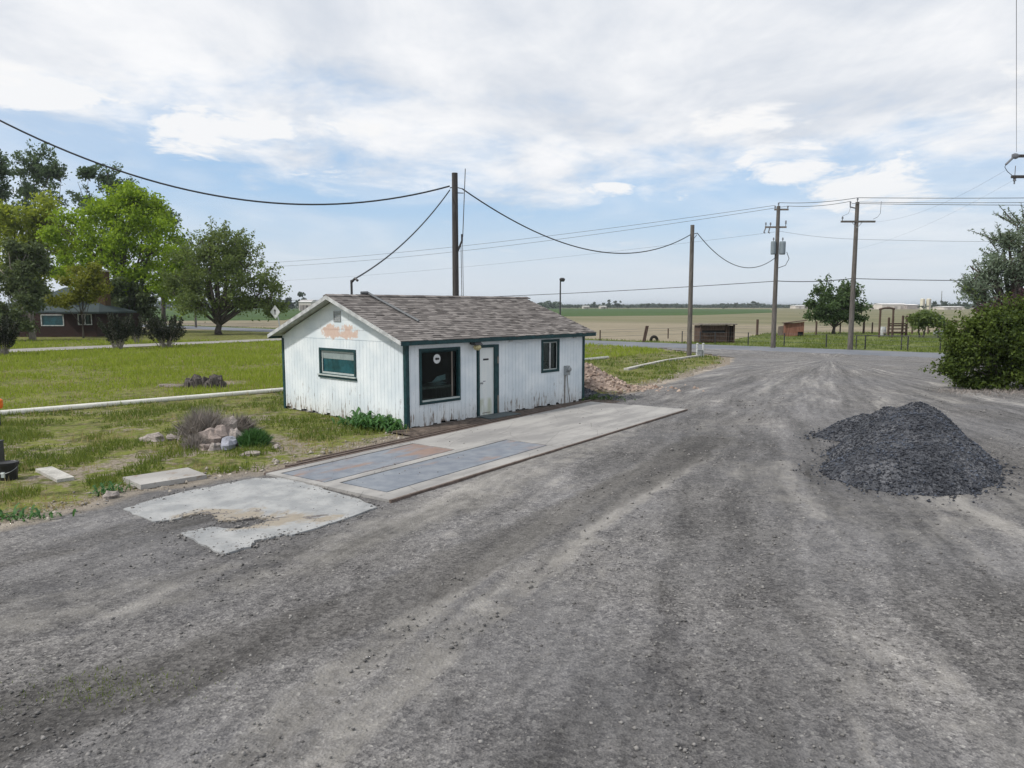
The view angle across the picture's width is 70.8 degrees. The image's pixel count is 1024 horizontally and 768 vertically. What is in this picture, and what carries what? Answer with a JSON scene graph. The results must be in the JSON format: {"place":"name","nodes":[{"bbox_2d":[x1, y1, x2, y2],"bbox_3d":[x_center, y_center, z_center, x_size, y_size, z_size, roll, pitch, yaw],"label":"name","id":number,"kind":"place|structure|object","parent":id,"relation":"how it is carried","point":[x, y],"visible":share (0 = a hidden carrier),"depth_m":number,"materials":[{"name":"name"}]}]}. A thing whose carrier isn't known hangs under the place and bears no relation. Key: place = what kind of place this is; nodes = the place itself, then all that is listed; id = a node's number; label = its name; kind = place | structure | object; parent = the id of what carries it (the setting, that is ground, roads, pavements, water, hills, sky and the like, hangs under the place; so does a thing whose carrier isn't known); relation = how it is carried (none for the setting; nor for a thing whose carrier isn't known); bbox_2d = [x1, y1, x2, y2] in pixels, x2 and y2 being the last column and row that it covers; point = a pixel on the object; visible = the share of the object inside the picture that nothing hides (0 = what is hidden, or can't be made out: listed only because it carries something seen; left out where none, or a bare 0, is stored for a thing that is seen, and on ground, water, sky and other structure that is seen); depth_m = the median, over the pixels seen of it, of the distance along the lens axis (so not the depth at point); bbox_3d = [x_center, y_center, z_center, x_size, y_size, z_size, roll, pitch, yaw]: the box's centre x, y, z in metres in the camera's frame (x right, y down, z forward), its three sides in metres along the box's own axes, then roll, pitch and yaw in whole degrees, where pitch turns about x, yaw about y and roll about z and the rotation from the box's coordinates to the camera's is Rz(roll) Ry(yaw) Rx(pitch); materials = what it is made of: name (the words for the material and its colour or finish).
{"place":"outdoors","nodes":[
{"label":"outdoors","id":0,"kind":"place"},
{"bbox_2d":[8,338,280,351],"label":"driveway","id":1,"kind":"structure","parent":0,"point":[90,347],"depth_m":57.30,"materials":[{"name":"concrete"}]},
{"bbox_2d":[122,477,382,559],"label":"slab edge gravel","id":2,"kind":"structure","parent":0,"point":[235,526],"depth_m":10.51,"materials":[{"name":"gravel"}]},
{"bbox_2d":[298,300,315,310],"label":"warehouse","id":3,"kind":"structure","parent":0,"point":[303,304],"depth_m":497.14,"materials":[{"name":"metal"}]},
{"bbox_2d":[0,330,734,523],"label":"lawn","id":4,"kind":"structure","parent":0,"point":[121,459],"depth_m":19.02,"materials":[{"name":"plant"}]},
{"bbox_2d":[0,440,4,460],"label":"steel post","id":5,"kind":"object","parent":4,"relation":"on","point":[2,456],"visible":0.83,"depth_m":13.80,"materials":[{"name":"metal"}]},
{"bbox_2d":[0,460,18,480],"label":"bucket","id":6,"kind":"object","parent":4,"relation":"on","point":[9,468],"visible":0.98,"depth_m":13.12,"materials":[{"name":"black plastic"}]},
{"bbox_2d":[0,312,21,355],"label":"driveway shrub","id":7,"kind":"object","parent":4,"relation":"on","point":[8,334],"visible":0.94,"depth_m":46.10,"materials":[{"name":"green plant"}]},
{"bbox_2d":[0,236,59,340],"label":"juniper tree","id":8,"kind":"object","parent":4,"relation":"on","point":[20,288],"visible":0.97,"depth_m":64.72,"materials":[{"name":"green plant"}]},
{"bbox_2d":[0,503,75,521],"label":"leafy weed","id":9,"kind":"object","parent":4,"relation":"on","point":[20,514],"visible":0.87,"depth_m":10.83,"materials":[{"name":"green plant"}]},
{"bbox_2d":[35,466,73,482],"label":"broken curb","id":10,"kind":"structure","parent":4,"relation":"on","point":[54,474],"depth_m":13.38,"materials":[{"name":"concrete"}]},
{"bbox_2d":[9,270,141,336],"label":"brick house","id":11,"kind":"structure","parent":4,"relation":"on","point":[55,322],"depth_m":74.00,"materials":[{"name":"brick"}]},
{"bbox_2d":[40,315,63,325],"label":"window","id":12,"kind":"structure","parent":11,"relation":"in","point":[47,320],"depth_m":73.88,"materials":[{"name":"glass"}]},
{"bbox_2d":[42,260,113,337],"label":"young tree","id":13,"kind":"object","parent":4,"relation":"on","point":[92,279],"visible":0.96,"depth_m":70.26,"materials":[{"name":"green plant"}]},
{"bbox_2d":[88,481,131,495],"bbox_3d":[-6.843,1.778,12.348,0.732,0.206,0.599,-2,7,-20],"label":"leafy weed","id":14,"kind":"object","parent":4,"relation":"on","point":[103,490],"visible":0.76,"depth_m":12.32,"materials":[{"name":"green plant"}]},
{"bbox_2d":[102,490,119,499],"bbox_3d":[-6.642,1.875,11.932,0.232,0.247,0.212,-1,6,-12],"label":"rock","id":15,"kind":"object","parent":4,"relation":"on","point":[107,495],"visible":0.7,"depth_m":11.88,"materials":[{"name":"stone"}]},
{"bbox_2d":[34,177,195,316],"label":"maple tree","id":16,"kind":"object","parent":4,"relation":"on","point":[116,249],"visible":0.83,"depth_m":83.48,"materials":[{"name":"green plant"}]},
{"bbox_2d":[97,312,133,348],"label":"driveway shrub","id":17,"kind":"object","parent":4,"relation":"on","point":[117,332],"visible":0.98,"depth_m":52.29,"materials":[{"name":"green plant"}]},
{"bbox_2d":[125,316,147,342],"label":"driveway shrub","id":18,"kind":"object","parent":4,"relation":"on","point":[136,334],"visible":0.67,"depth_m":61.47,"materials":[{"name":"green plant"}]},
{"bbox_2d":[139,432,164,441],"bbox_3d":[-8.501,1.290,17.027,0.587,0.300,0.452,3,7,24],"label":"rock","id":19,"kind":"object","parent":4,"relation":"on","point":[155,437],"visible":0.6,"depth_m":16.91,"materials":[{"name":"stone"}]},
{"bbox_2d":[138,314,186,347],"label":"driveway shrub","id":20,"kind":"object","parent":4,"relation":"on","point":[159,329],"visible":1,"depth_m":54.15,"materials":[{"name":"green plant"}]},
{"bbox_2d":[123,467,206,489],"bbox_3d":[-6.350,1.726,13.180,1.179,0.090,0.861,-6,9,-43],"label":"concrete lid","id":21,"kind":"object","parent":4,"relation":"on","point":[162,478],"visible":0.95,"depth_m":13.05,"materials":[{"name":"concrete"}]},
{"bbox_2d":[156,374,226,387],"bbox_3d":[-12.593,-0.004,28.249,2.794,0.795,0.900,0,6,0],"label":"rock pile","id":22,"kind":"object","parent":4,"relation":"on","point":[194,380],"visible":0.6,"depth_m":28.05,"materials":[{"name":"stone"}]},
{"bbox_2d":[179,432,210,449],"bbox_3d":[-7.048,1.283,16.077,0.921,0.464,0.760,0,6,0],"label":"dry bush","id":23,"kind":"object","parent":4,"relation":"on","point":[194,442],"visible":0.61,"depth_m":16.00,"materials":[{"name":"plant"}]},
{"bbox_2d":[168,404,238,441],"bbox_3d":[-7.397,0.900,17.262,1.799,0.977,1.578,0,6,0],"label":"dry bush","id":24,"kind":"object","parent":4,"relation":"on","point":[199,421],"visible":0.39,"depth_m":17.03,"materials":[{"name":"plant"}]},
{"bbox_2d":[199,427,221,443],"bbox_3d":[-6.906,1.253,16.568,0.593,0.486,0.453,1,6,8],"label":"rock","id":25,"kind":"object","parent":4,"relation":"on","point":[215,437],"visible":0.52,"depth_m":16.43,"materials":[{"name":"stone"}]},
{"bbox_2d":[208,442,220,450],"bbox_3d":[-6.588,1.405,15.952,0.329,0.237,0.301,-4,8,-35],"label":"rock","id":26,"kind":"object","parent":4,"relation":"on","point":[214,446],"visible":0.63,"depth_m":15.87,"materials":[{"name":"stone"}]},
{"bbox_2d":[214,425,232,442],"bbox_3d":[-6.736,1.257,16.793,0.435,0.650,0.546,-2,6,-16],"label":"rock","id":27,"kind":"object","parent":4,"relation":"on","point":[222,431],"visible":0.47,"depth_m":16.59,"materials":[{"name":"stone"}]},
{"bbox_2d":[157,216,293,334],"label":"round tree","id":28,"kind":"object","parent":4,"relation":"on","point":[232,265],"visible":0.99,"depth_m":77.99,"materials":[{"name":"green plant"}]},
{"bbox_2d":[219,416,236,428],"bbox_3d":[-6.854,1.128,17.405,0.518,0.737,0.318,1,6,13],"label":"rock","id":29,"kind":"object","parent":4,"relation":"on","point":[231,420],"visible":0.32,"depth_m":17.33,"materials":[{"name":"stone"}]},
{"bbox_2d":[220,436,237,450],"bbox_3d":[-6.341,1.387,16.160,0.349,0.350,0.823,-2,6,-15],"label":"rock","id":30,"kind":"object","parent":4,"relation":"on","point":[230,442],"visible":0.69,"depth_m":15.97,"materials":[{"name":"stone"}]},
{"bbox_2d":[228,428,241,437],"bbox_3d":[-6.455,1.292,16.781,0.463,0.522,0.557,-1,6,-8],"label":"rock","id":31,"kind":"object","parent":4,"relation":"on","point":[235,432],"visible":0.41,"depth_m":16.64,"materials":[{"name":"stone"}]},
{"bbox_2d":[224,411,264,432],"bbox_3d":[-6.900,0.972,18.088,1.346,0.639,1.263,0,6,0],"label":"dry bush","id":32,"kind":"object","parent":4,"relation":"on","point":[243,423],"visible":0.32,"depth_m":17.98,"materials":[{"name":"plant"}]},
{"bbox_2d":[123,478,376,554],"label":"concrete slab","id":33,"kind":"structure","parent":4,"relation":"on","point":[277,498],"depth_m":11.22,"materials":[{"name":"concrete"}]},
{"bbox_2d":[139,409,672,546],"bbox_3d":[-0.446,1.346,16.593,3.146,0.061,15.721,4,8,35],"label":"slab grit","id":34,"kind":"object","parent":33,"relation":"on","point":[362,482],"visible":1,"depth_m":12.45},
{"bbox_2d":[236,427,274,447],"bbox_3d":[-5.860,1.203,16.408,0.976,0.519,0.876,0,6,0],"label":"green shrub","id":35,"kind":"object","parent":4,"relation":"on","point":[255,436],"visible":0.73,"depth_m":16.25,"materials":[{"name":"green plant"}]},
{"bbox_2d":[270,306,279,325],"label":"road sign","id":36,"kind":"object","parent":4,"relation":"on","point":[275,311],"visible":0.82,"depth_m":77.70,"materials":[{"name":"white metal"}]},
{"bbox_2d":[0,356,608,415],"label":"irrigation pipe","id":37,"kind":"object","parent":4,"relation":"on","point":[127,402],"visible":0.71,"depth_m":23.46,"materials":[{"name":"metal"}]},
{"bbox_2d":[0,366,716,524],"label":"edge rubble","id":38,"kind":"object","parent":4,"relation":"on","point":[276,462],"visible":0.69,"depth_m":14.91,"materials":[{"name":"gravel"}]},
{"bbox_2d":[0,350,720,503],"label":"short weeds","id":39,"kind":"object","parent":4,"relation":"on","point":[82,456],"visible":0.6,"depth_m":17.73,"materials":[{"name":"plant"}]},
{"bbox_2d":[331,407,403,433],"bbox_3d":[-3.686,0.954,18.805,2.878,0.453,1.434,6,8,42],"label":"leafy weed","id":40,"kind":"object","parent":4,"relation":"on","point":[365,420],"visible":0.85,"depth_m":18.59,"materials":[{"name":"green plant"}]},
{"bbox_2d":[267,277,595,428],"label":"scale office","id":41,"kind":"structure","parent":4,"relation":"on","point":[343,355],"depth_m":20.77,"materials":[{"name":"white paint"}]},
{"bbox_2d":[317,347,356,380],"bbox_3d":[-4.948,-0.574,20.362,1.820,0.855,0.127,6,8,42],"label":"window","id":42,"kind":"structure","parent":41,"relation":"in","point":[342,361],"depth_m":20.39,"materials":[{"name":"glass"}]},
{"bbox_2d":[422,383,450,398],"bbox_3d":[-2.349,0.522,19.666,0.830,0.975,1.250,6,8,42],"label":"office desk","id":43,"kind":"object","parent":41,"relation":"in","point":[441,391],"visible":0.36,"depth_m":19.90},
{"bbox_2d":[428,374,446,385],"bbox_3d":[-2.009,-0.106,19.553,0.215,0.280,0.562,6,8,42],"label":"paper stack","id":44,"kind":"object","parent":41,"relation":"in","point":[436,381],"visible":1,"depth_m":19.52,"materials":[{"name":"paper"}]},
{"bbox_2d":[419,347,460,404],"bbox_3d":[-1.919,-0.235,19.258,0.116,1.470,1.470,6,8,42],"label":"window","id":45,"kind":"structure","parent":41,"relation":"in","point":[436,358],"depth_m":19.39,"materials":[{"name":"green glass"}]},
{"bbox_2d":[480,347,493,415],"bbox_3d":[-0.716,-0.076,20.614,0.129,1.930,0.610,6,8,42],"label":"door","id":46,"kind":"structure","parent":41,"relation":"in","point":[486,354],"depth_m":20.65,"materials":[{"name":"white"}]},
{"bbox_2d":[541,339,559,372],"bbox_3d":[1.183,-0.890,22.696,0.104,1.030,0.890,6,8,42],"label":"window","id":47,"kind":"structure","parent":41,"relation":"in","point":[550,349],"depth_m":22.72,"materials":[{"name":"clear glass"}]},
{"bbox_2d":[450,169,465,295],"bbox_3d":[-2.116,-4.095,28.514,0.640,8.601,0.274,0,6,0],"label":"utility pole","id":48,"kind":"object","parent":4,"relation":"on","point":[455,261],"visible":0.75,"depth_m":28.24,"materials":[{"name":"brown wood"}]},
{"bbox_2d":[0,120,449,204],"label":"overhead wire","id":49,"kind":"object","parent":48,"relation":"attached to","point":[213,194],"visible":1,"depth_m":26.25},
{"bbox_2d":[356,190,449,277],"bbox_3d":[-3.638,-5.344,24.922,0.043,3.790,7.313,2,7,19],"label":"overhead wire","id":50,"kind":"object","parent":48,"relation":"attached to","point":[405,240],"visible":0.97,"depth_m":24.66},
{"bbox_2d":[462,189,689,253],"bbox_3d":[4.616,-7.625,36.642,0.051,1.853,21.571,5,8,37],"label":"overhead wire","id":51,"kind":"object","parent":48,"relation":"attached to","point":[560,241],"visible":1,"depth_m":33.12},
{"bbox_2d":[477,412,520,418],"bbox_3d":[-0.367,0.934,20.624,0.580,0.100,1.250,6,8,42],"label":"door step","id":52,"kind":"object","parent":4,"relation":"on","point":[496,415],"depth_m":20.50,"materials":[{"name":"concrete"}]},
{"bbox_2d":[575,393,643,401],"bbox_3d":[2.911,0.444,24.350,3.212,0.271,1.585,0,6,0],"label":"leafy weed","id":53,"kind":"object","parent":4,"relation":"on","point":[593,397],"visible":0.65,"depth_m":24.31,"materials":[{"name":"green plant"}]},
{"bbox_2d":[584,387,640,399],"bbox_3d":[2.897,0.321,25.172,3.215,0.441,3.200,0,6,0],"label":"dark mound","id":54,"kind":"object","parent":4,"relation":"on","point":[588,392],"visible":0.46,"depth_m":24.93,"materials":[{"name":"soil"}]},
{"bbox_2d":[584,362,703,394],"bbox_3d":[3.642,-0.359,28.404,7.225,1.189,7.200,0,6,0],"label":"dirt pile","id":55,"kind":"object","parent":4,"relation":"on","point":[595,377],"visible":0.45,"depth_m":27.69,"materials":[{"name":"beige stone"}]},
{"bbox_2d":[624,355,699,369],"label":"concrete curb","id":56,"kind":"structure","parent":4,"relation":"on","point":[645,364],"depth_m":39.80,"materials":[{"name":"concrete"}]},
{"bbox_2d":[687,225,696,355],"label":"utility pole","id":57,"kind":"object","parent":4,"relation":"on","point":[690,309],"visible":0.87,"depth_m":45.35,"materials":[{"name":"brown wood"}]},
{"bbox_2d":[697,233,774,267],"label":"overhead wire","id":58,"kind":"object","parent":57,"relation":"attached to","point":[729,262],"visible":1,"depth_m":48.83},
{"bbox_2d":[3,308,771,320],"bbox_3d":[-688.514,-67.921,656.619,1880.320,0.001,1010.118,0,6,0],"label":"crop field","id":59,"kind":"structure","parent":0,"point":[291,313],"depth_m":355.89,"materials":[{"name":"plant"}]},
{"bbox_2d":[294,292,306,307],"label":"tree","id":60,"kind":"object","parent":59,"relation":"on","point":[299,294],"visible":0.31,"depth_m":515.25,"materials":[{"name":"green plant"}]},
{"bbox_2d":[0,306,982,355],"bbox_3d":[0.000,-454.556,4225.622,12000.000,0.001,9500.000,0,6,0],"label":"ground","id":61,"kind":"structure","parent":0,"point":[610,327],"depth_m":140.46,"materials":[{"name":"soil"}]},
{"bbox_2d":[0,149,18,236],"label":"poplar tree","id":62,"kind":"object","parent":61,"relation":"on","point":[5,193],"visible":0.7,"depth_m":114.87,"materials":[{"name":"green plant"}]},
{"bbox_2d":[4,139,69,258],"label":"poplar tree","id":63,"kind":"object","parent":61,"relation":"on","point":[40,170],"visible":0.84,"depth_m":121.11,"materials":[{"name":"green plant"}]},
{"bbox_2d":[0,186,82,290],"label":"ash tree","id":64,"kind":"object","parent":61,"relation":"on","point":[12,225],"visible":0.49,"depth_m":92.89,"materials":[{"name":"green plant"}]},
{"bbox_2d":[65,161,149,265],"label":"poplar tree","id":65,"kind":"object","parent":61,"relation":"on","point":[89,173],"visible":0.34,"depth_m":118.64,"materials":[{"name":"green plant"}]},
{"bbox_2d":[110,274,165,324],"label":"spruce tree","id":66,"kind":"object","parent":61,"relation":"on","point":[140,301],"visible":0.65,"depth_m":82.84,"materials":[{"name":"green plant"}]},
{"bbox_2d":[131,208,214,323],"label":"poplar tree","id":67,"kind":"object","parent":61,"relation":"on","point":[163,310],"visible":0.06,"depth_m":111.05,"materials":[{"name":"green plant"}]},
{"bbox_2d":[4,300,561,308],"bbox_3d":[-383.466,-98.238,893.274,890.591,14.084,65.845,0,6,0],"label":"treeline","id":68,"kind":"object","parent":61,"relation":"on","point":[554,305],"visible":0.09,"depth_m":888.35,"materials":[{"name":"green plant"}]},
{"bbox_2d":[167,324,977,352],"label":"verge","id":69,"kind":"structure","parent":61,"relation":"on","point":[831,341],"depth_m":65.08,"materials":[{"name":"plant"}]},
{"bbox_2d":[692,323,736,342],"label":"livestock shed","id":70,"kind":"structure","parent":69,"relation":"on","point":[708,330],"depth_m":62.60,"materials":[{"name":"wood"}]},
{"bbox_2d":[599,319,958,340],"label":"field fence","id":71,"kind":"object","parent":69,"relation":"on","point":[757,326],"visible":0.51,"depth_m":78.45,"materials":[{"name":"wood"}]},
{"bbox_2d":[783,320,806,335],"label":"animal hutch","id":72,"kind":"object","parent":69,"relation":"on","point":[791,328],"visible":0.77,"depth_m":75.92,"materials":[{"name":"wood"}]},
{"bbox_2d":[682,331,941,351],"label":"wire fence","id":73,"kind":"object","parent":69,"relation":"on","point":[784,337],"visible":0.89,"depth_m":55.13,"materials":[{"name":"metal"}]},
{"bbox_2d":[799,274,873,333],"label":"orchard tree","id":74,"kind":"object","parent":69,"relation":"on","point":[830,307],"visible":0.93,"depth_m":81.42,"materials":[{"name":"green plant"}]},
{"bbox_2d":[841,198,880,349],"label":"utility pole","id":75,"kind":"object","parent":69,"relation":"on","point":[856,221],"visible":0.96,"depth_m":51.97,"materials":[{"name":"brown wood"}]},
{"bbox_2d":[852,203,958,204],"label":"overhead wire","id":76,"kind":"object","parent":75,"relation":"attached to","point":[912,204],"visible":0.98,"depth_m":49.69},
{"bbox_2d":[856,278,994,280],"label":"overhead wire","id":77,"kind":"object","parent":75,"relation":"attached to","point":[906,279],"visible":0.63,"depth_m":50.68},
{"bbox_2d":[876,202,1023,202],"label":"overhead wire","id":78,"kind":"object","parent":75,"relation":"attached to","point":[940,202],"visible":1,"depth_m":49.47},
{"bbox_2d":[878,307,894,336],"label":"gate arch","id":79,"kind":"structure","parent":69,"relation":"on","point":[880,311],"depth_m":73.31,"materials":[{"name":"wood"}]},
{"bbox_2d":[883,316,907,334],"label":"loading chute","id":80,"kind":"object","parent":69,"relation":"on","point":[902,328],"visible":0.8,"depth_m":75.80,"materials":[{"name":"wood"}]},
{"bbox_2d":[855,335,939,349],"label":"pole rail","id":81,"kind":"object","parent":69,"relation":"on","point":[883,335],"visible":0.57,"depth_m":52.79,"materials":[{"name":"metal"}]},
{"bbox_2d":[904,308,943,337],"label":"paddock bush","id":82,"kind":"object","parent":69,"relation":"on","point":[922,319],"visible":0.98,"depth_m":72.08,"materials":[{"name":"green plant"}]},
{"bbox_2d":[546,303,990,307],"bbox_3d":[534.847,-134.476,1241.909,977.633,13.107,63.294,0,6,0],"label":"treeline","id":83,"kind":"object","parent":61,"relation":"on","point":[722,305],"visible":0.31,"depth_m":1233.54,"materials":[{"name":"green plant"}]},
{"bbox_2d":[763,203,788,347],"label":"utility pole","id":84,"kind":"object","parent":61,"relation":"on","point":[778,248],"visible":0.98,"depth_m":54.31,"materials":[{"name":"brown wood"}]},
{"bbox_2d":[252,205,774,263],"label":"overhead wire","id":85,"kind":"object","parent":84,"relation":"attached to","point":[544,236],"visible":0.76,"depth_m":65.98,"materials":[{"name":"metal"}]},
{"bbox_2d":[251,206,785,267],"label":"overhead wire","id":86,"kind":"object","parent":84,"relation":"attached to","point":[549,240],"visible":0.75,"depth_m":66.29,"materials":[{"name":"metal"}]},
{"bbox_2d":[283,232,771,280],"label":"overhead wire","id":87,"kind":"object","parent":84,"relation":"attached to","point":[548,258],"visible":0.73,"depth_m":66.61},
{"bbox_2d":[499,281,772,296],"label":"overhead wire","id":88,"kind":"object","parent":84,"relation":"attached to","point":[641,289],"visible":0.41,"depth_m":61.43,"materials":[{"name":"metal"}]},
{"bbox_2d":[1005,153,1023,183],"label":"utility pole","id":89,"kind":"object","parent":61,"relation":"on","point":[1015,156],"visible":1,"depth_m":33.09,"materials":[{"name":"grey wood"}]},
{"bbox_2d":[1016,0,1016,151],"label":"overhead wire","id":90,"kind":"object","parent":89,"relation":"attached to","point":[1016,75],"visible":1,"depth_m":25.73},
{"bbox_2d":[0,347,1023,767],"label":"gravel yard","id":91,"kind":"structure","parent":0,"point":[572,669],"depth_m":7.43,"materials":[{"name":"gravel"}]},
{"bbox_2d":[0,658,235,722],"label":"yard weeds","id":92,"kind":"object","parent":91,"relation":"on","point":[87,689],"visible":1,"depth_m":5.97,"materials":[{"name":"gravel"}]},
{"bbox_2d":[264,400,687,502],"bbox_3d":[0.252,1.235,17.843,3.662,0.100,12.801,4,8,35],"label":"truck scale","id":93,"kind":"object","parent":91,"relation":"on","point":[376,471],"visible":0.88,"depth_m":15.52,"materials":[{"name":"concrete"}]},
{"bbox_2d":[389,399,620,435],"bbox_3d":[0.253,0.875,20.983,1.195,0.041,8.820,6,8,42],"label":"soil strip","id":94,"kind":"object","parent":91,"relation":"on","point":[415,431],"visible":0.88,"depth_m":19.11,"materials":[{"name":"soil"}]},
{"bbox_2d":[789,401,1021,503],"bbox_3d":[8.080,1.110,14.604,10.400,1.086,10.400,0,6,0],"label":"gravel pile","id":95,"kind":"object","parent":91,"relation":"on","point":[918,448],"visible":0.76,"depth_m":13.29,"materials":[{"name":"gravel"}]},
{"bbox_2d":[920,285,1023,390],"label":"bush","id":96,"kind":"object","parent":91,"relation":"on","point":[996,336],"visible":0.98,"depth_m":27.08,"materials":[{"name":"green plant"}]},
{"bbox_2d":[925,386,1023,398],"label":"bush litter","id":97,"kind":"object","parent":91,"relation":"on","point":[985,391],"visible":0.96,"depth_m":26.46,"materials":[{"name":"plant"}]},
{"bbox_2d":[950,202,1023,357],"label":"willow tree","id":98,"kind":"object","parent":91,"relation":"on","point":[981,282],"visible":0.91,"depth_m":35.91,"materials":[{"name":"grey plant"}]},
{"bbox_2d":[972,288,1023,317],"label":"plum shrub","id":99,"kind":"object","parent":91,"relation":"on","point":[1020,294],"visible":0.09,"depth_m":31.92,"materials":[{"name":"green plant"}]},
{"bbox_2d":[0,0,1023,303],"label":"sky","id":100,"kind":"structure","parent":0,"point":[563,117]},
{"bbox_2d":[142,324,943,357],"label":"road","id":101,"kind":"structure","parent":0,"point":[818,350],"depth_m":54.02,"materials":[{"name":"asphalt"}]},
{"bbox_2d":[154,304,940,305],"bbox_3d":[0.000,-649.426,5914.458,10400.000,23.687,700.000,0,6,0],"label":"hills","id":102,"kind":"structure","parent":0,"point":[657,304],"depth_m":5680.67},
{"bbox_2d":[873,303,904,308],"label":"warehouse","id":103,"kind":"structure","parent":0,"point":[892,305],"depth_m":715.97,"materials":[{"name":"metal"}]},
{"bbox_2d":[904,304,918,308],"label":"warehouse","id":104,"kind":"structure","parent":0,"point":[911,306],"depth_m":711.05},
{"bbox_2d":[933,306,963,309],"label":"warehouse","id":105,"kind":"structure","parent":0,"point":[949,307],"depth_m":636.61,"materials":[{"name":"metal"}]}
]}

